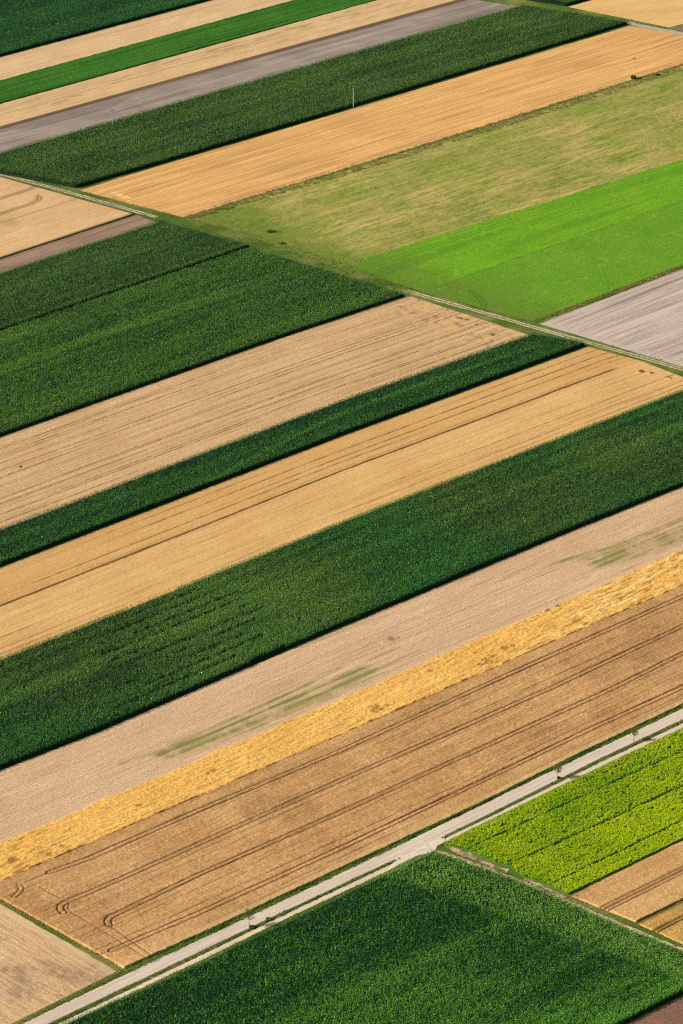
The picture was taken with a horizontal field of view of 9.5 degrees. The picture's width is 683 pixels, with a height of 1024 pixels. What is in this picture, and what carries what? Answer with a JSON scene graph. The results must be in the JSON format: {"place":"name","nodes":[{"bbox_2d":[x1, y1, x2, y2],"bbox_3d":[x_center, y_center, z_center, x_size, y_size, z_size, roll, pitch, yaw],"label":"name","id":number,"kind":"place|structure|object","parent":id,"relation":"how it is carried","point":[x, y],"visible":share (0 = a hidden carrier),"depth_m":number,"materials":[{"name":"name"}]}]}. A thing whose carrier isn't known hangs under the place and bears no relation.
{"place":"outdoors","nodes":[
{"label":"outdoors","id":0,"kind":"place"},
{"bbox_2d":[0,177,134,258],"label":"ripe grain field","id":1,"kind":"structure","parent":0,"point":[31,216],"depth_m":1749.06,"materials":[{"name":"beige plant"}]},
{"bbox_2d":[0,174,157,217],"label":"track","id":2,"kind":"structure","parent":0,"point":[93,199],"depth_m":1774.46,"materials":[{"name":"beige gravel"}]},
{"bbox_2d":[0,0,682,1023],"bbox_3d":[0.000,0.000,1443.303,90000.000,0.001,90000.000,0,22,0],"label":"ground","id":3,"kind":"structure","parent":0,"point":[210,226],"depth_m":1572.15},
{"bbox_2d":[0,904,116,1023],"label":"stubble field","id":4,"kind":"structure","parent":3,"relation":"on","point":[40,968],"depth_m":1136.19,"materials":[{"name":"beige plant"}]},
{"bbox_2d":[0,899,122,969],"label":"grass","id":5,"kind":"structure","parent":3,"relation":"on","point":[21,912],"depth_m":1159.20,"materials":[{"name":"green plant"}]},
{"bbox_2d":[14,969,125,1023],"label":"grass","id":6,"kind":"structure","parent":3,"relation":"on","point":[34,1016],"depth_m":1121.06,"materials":[{"name":"green plant"}]},
{"bbox_2d":[0,215,153,272],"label":"bare field","id":7,"kind":"structure","parent":3,"relation":"on","point":[80,239],"depth_m":1718.16,"materials":[{"name":"brown soil"}]},
{"bbox_2d":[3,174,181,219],"bbox_3d":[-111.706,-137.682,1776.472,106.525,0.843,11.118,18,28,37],"label":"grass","id":8,"kind":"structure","parent":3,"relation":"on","point":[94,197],"depth_m":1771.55,"materials":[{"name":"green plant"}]},
{"bbox_2d":[0,0,208,56],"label":"maize field","id":9,"kind":"structure","parent":3,"relation":"on","point":[26,24],"depth_m":2035.77,"materials":[{"name":"green plant"}]},
{"bbox_2d":[0,218,249,330],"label":"maize field","id":10,"kind":"structure","parent":3,"relation":"on","point":[42,287],"depth_m":1681.92,"materials":[{"name":"green plant"}]},
{"bbox_2d":[0,0,291,79],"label":"stubble field","id":11,"kind":"structure","parent":3,"relation":"on","point":[92,43],"depth_m":2011.53,"materials":[{"name":"beige plant"}]},
{"bbox_2d":[0,0,375,103],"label":"green crop strip","id":12,"kind":"object","parent":3,"relation":"on","point":[141,53],"visible":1,"depth_m":1990.58,"materials":[{"name":"green plant"}]},
{"bbox_2d":[0,246,404,435],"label":"maize field","id":13,"kind":"structure","parent":3,"relation":"on","point":[75,357],"depth_m":1615.83,"materials":[{"name":"green plant"}]},
{"bbox_2d":[0,0,464,128],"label":"stubble field","id":14,"kind":"structure","parent":3,"relation":"on","point":[180,66],"depth_m":1972.49,"materials":[{"name":"beige plant"}]},
{"bbox_2d":[49,855,426,1023],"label":"grass","id":15,"kind":"structure","parent":3,"relation":"on","point":[230,939],"depth_m":1146.58,"materials":[{"name":"green plant"}]},
{"bbox_2d":[243,907,253,926],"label":"young tree","id":16,"kind":"object","parent":3,"relation":"on","point":[251,912],"visible":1,"depth_m":1156.16,"materials":[{"name":"green plant"}]},
{"bbox_2d":[0,0,516,152],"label":"bare field","id":17,"kind":"structure","parent":3,"relation":"on","point":[61,123],"depth_m":1947.35,"materials":[{"name":"grey soil"}]},
{"bbox_2d":[0,295,527,529],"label":"stubble field","id":18,"kind":"structure","parent":3,"relation":"on","point":[77,454],"depth_m":1545.99,"materials":[{"name":"beige plant"}]},
{"bbox_2d":[0,331,584,565],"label":"maize field","id":19,"kind":"structure","parent":3,"relation":"on","point":[98,510],"depth_m":1499.14,"materials":[{"name":"green plant"}]},
{"bbox_2d":[180,218,412,295],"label":"grass","id":20,"kind":"structure","parent":3,"relation":"on","point":[204,224],"depth_m":1702.30,"materials":[{"name":"green plant"}]},
{"bbox_2d":[0,3,627,187],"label":"maize field","id":21,"kind":"structure","parent":3,"relation":"on","point":[157,135],"depth_m":1907.94,"materials":[{"name":"green plant"}]},
{"bbox_2d":[0,347,639,606],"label":"stubble field","id":22,"kind":"structure","parent":3,"relation":"on","point":[42,570],"depth_m":1476.78,"materials":[{"name":"beige plant"}]},
{"bbox_2d":[0,585,682,968],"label":"ripe wheat field","id":23,"kind":"structure","parent":3,"relation":"on","point":[176,875],"depth_m":1235.60,"materials":[{"name":"brown plant"}]},
{"bbox_2d":[0,388,682,768],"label":"maize field","id":24,"kind":"structure","parent":3,"relation":"on","point":[88,678],"depth_m":1383.55,"materials":[{"name":"green plant"}]},
{"bbox_2d":[0,487,682,841],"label":"stubble field","id":25,"kind":"structure","parent":3,"relation":"on","point":[242,705],"depth_m":1322.31,"materials":[{"name":"beige plant"}]},
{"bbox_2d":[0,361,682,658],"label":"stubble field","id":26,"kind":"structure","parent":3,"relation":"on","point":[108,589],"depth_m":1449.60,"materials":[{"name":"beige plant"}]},
{"bbox_2d":[0,550,682,880],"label":"lodged grain field","id":27,"kind":"structure","parent":3,"relation":"on","point":[46,842],"depth_m":1284.34,"materials":[{"name":"yellow plant"}]},
{"bbox_2d":[61,850,682,1023],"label":"maize field","id":28,"kind":"structure","parent":3,"relation":"on","point":[432,938],"depth_m":1133.63,"materials":[{"name":"green plant"}]},
{"bbox_2d":[79,26,682,216],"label":"stubble field","id":29,"kind":"structure","parent":3,"relation":"on","point":[255,166],"depth_m":1872.58,"materials":[{"name":"beige plant"}]},
{"bbox_2d":[125,704,682,971],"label":"grass","id":30,"kind":"structure","parent":3,"relation":"on","point":[401,841],"depth_m":1199.51,"materials":[{"name":"green plant"}]},
{"bbox_2d":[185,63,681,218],"bbox_3d":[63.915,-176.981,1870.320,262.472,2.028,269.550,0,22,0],"label":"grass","id":31,"kind":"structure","parent":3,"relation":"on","point":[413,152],"depth_m":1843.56,"materials":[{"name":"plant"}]},
{"bbox_2d":[195,65,682,272],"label":"meadow","id":32,"kind":"structure","parent":3,"relation":"on","point":[352,218],"depth_m":1797.77,"materials":[{"name":"green plant"}]},
{"bbox_2d":[348,160,682,291],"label":"green crop plot","id":33,"kind":"object","parent":3,"relation":"on","point":[429,264],"visible":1,"depth_m":1730.21,"materials":[{"name":"green plant"}]},
{"bbox_2d":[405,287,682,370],"bbox_3d":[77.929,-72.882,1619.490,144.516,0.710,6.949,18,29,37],"label":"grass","id":34,"kind":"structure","parent":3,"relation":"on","point":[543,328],"depth_m":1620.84,"materials":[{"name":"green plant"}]},
{"bbox_2d":[424,200,682,320],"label":"green crop plot","id":35,"kind":"object","parent":3,"relation":"on","point":[553,278],"visible":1,"depth_m":1684.85,"materials":[{"name":"green plant"}]},
{"bbox_2d":[552,763,561,778],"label":"young tree","id":36,"kind":"object","parent":3,"relation":"on","point":[558,768],"visible":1,"depth_m":1244.47,"materials":[{"name":"green plant"}]},
{"bbox_2d":[528,0,586,5],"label":"maize field","id":37,"kind":"structure","parent":3,"relation":"on","point":[563,2],"depth_m":2063.41,"materials":[{"name":"green plant"}]},
{"bbox_2d":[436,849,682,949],"bbox_3d":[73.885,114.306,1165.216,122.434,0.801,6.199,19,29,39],"label":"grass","id":38,"kind":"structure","parent":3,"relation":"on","point":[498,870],"depth_m":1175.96,"materials":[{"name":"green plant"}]},
{"bbox_2d":[436,720,682,846],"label":"grass","id":39,"kind":"structure","parent":3,"relation":"on","point":[581,769],"depth_m":1246.71,"materials":[{"name":"green plant"}]},
{"bbox_2d":[443,728,682,894],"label":"leafy crop field","id":40,"kind":"structure","parent":3,"relation":"on","point":[587,829],"depth_m":1216.45,"materials":[{"name":"green plant"}]},
{"bbox_2d":[533,264,681,322],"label":"grass","id":41,"kind":"structure","parent":3,"relation":"on","point":[606,295],"depth_m":1655.52,"materials":[{"name":"green plant"}]},
{"bbox_2d":[540,269,682,366],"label":"bare field","id":42,"kind":"structure","parent":3,"relation":"on","point":[645,319],"depth_m":1627.56,"materials":[{"name":"grey soil"}]},
{"bbox_2d":[569,0,682,26],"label":"stubble field","id":43,"kind":"structure","parent":3,"relation":"on","point":[666,13],"depth_m":2053.91,"materials":[{"name":"beige plant"}]},
{"bbox_2d":[572,841,682,921],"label":"ripe grain field","id":44,"kind":"structure","parent":3,"relation":"on","point":[645,888],"depth_m":1179.18,"materials":[{"name":"beige plant"}]},
{"bbox_2d":[630,728,638,741],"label":"young tree","id":45,"kind":"object","parent":3,"relation":"on","point":[633,732],"visible":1,"depth_m":1268.85,"materials":[{"name":"green plant"}]},
{"bbox_2d":[621,17,665,28],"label":"grass","id":46,"kind":"structure","parent":3,"relation":"on","point":[644,24],"depth_m":2027.74,"materials":[{"name":"green plant"}]},
{"bbox_2d":[628,996,682,1023],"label":"bare field","id":47,"kind":"structure","parent":3,"relation":"on","point":[670,1012],"depth_m":1111.79,"materials":[{"name":"brown soil"}]},
{"bbox_2d":[638,902,682,943],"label":"ripe grain field","id":48,"kind":"structure","parent":3,"relation":"on","point":[668,923],"depth_m":1159.98,"materials":[{"name":"yellow plant"}]},
{"bbox_2d":[23,709,682,1023],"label":"road","id":49,"kind":"structure","parent":0,"point":[304,896],"depth_m":1189.33,"materials":[{"name":"beige gravel"}]},
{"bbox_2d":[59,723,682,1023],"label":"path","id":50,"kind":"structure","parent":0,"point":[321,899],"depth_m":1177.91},
{"bbox_2d":[389,835,445,869],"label":"path junction","id":51,"kind":"object","parent":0,"point":[428,847],"visible":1,"depth_m":1201.57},
{"bbox_2d":[446,846,508,872],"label":"bare ground","id":52,"kind":"structure","parent":0,"point":[459,852],"depth_m":1198.22,"materials":[{"name":"soil"}]},
{"bbox_2d":[402,289,682,370],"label":"track","id":53,"kind":"structure","parent":0,"point":[546,330],"depth_m":1617.90,"materials":[{"name":"beige gravel"}]},
{"bbox_2d":[523,878,566,897],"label":"bare ground","id":54,"kind":"structure","parent":0,"point":[536,883],"depth_m":1181.96,"materials":[{"name":"soil"}]},
{"bbox_2d":[436,850,682,950],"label":"track","id":55,"kind":"structure","parent":0,"point":[589,910],"depth_m":1170.57,"materials":[{"name":"beige gravel"}]},
{"bbox_2d":[628,22,682,34],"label":"track","id":56,"kind":"structure","parent":0,"point":[654,28],"depth_m":2021.57,"materials":[{"name":"grey gravel"}]},
{"bbox_2d":[674,26,682,31],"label":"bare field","id":57,"kind":"structure","parent":0,"point":[680,28],"depth_m":2020.76,"materials":[{"name":"brown soil"}]}
]}

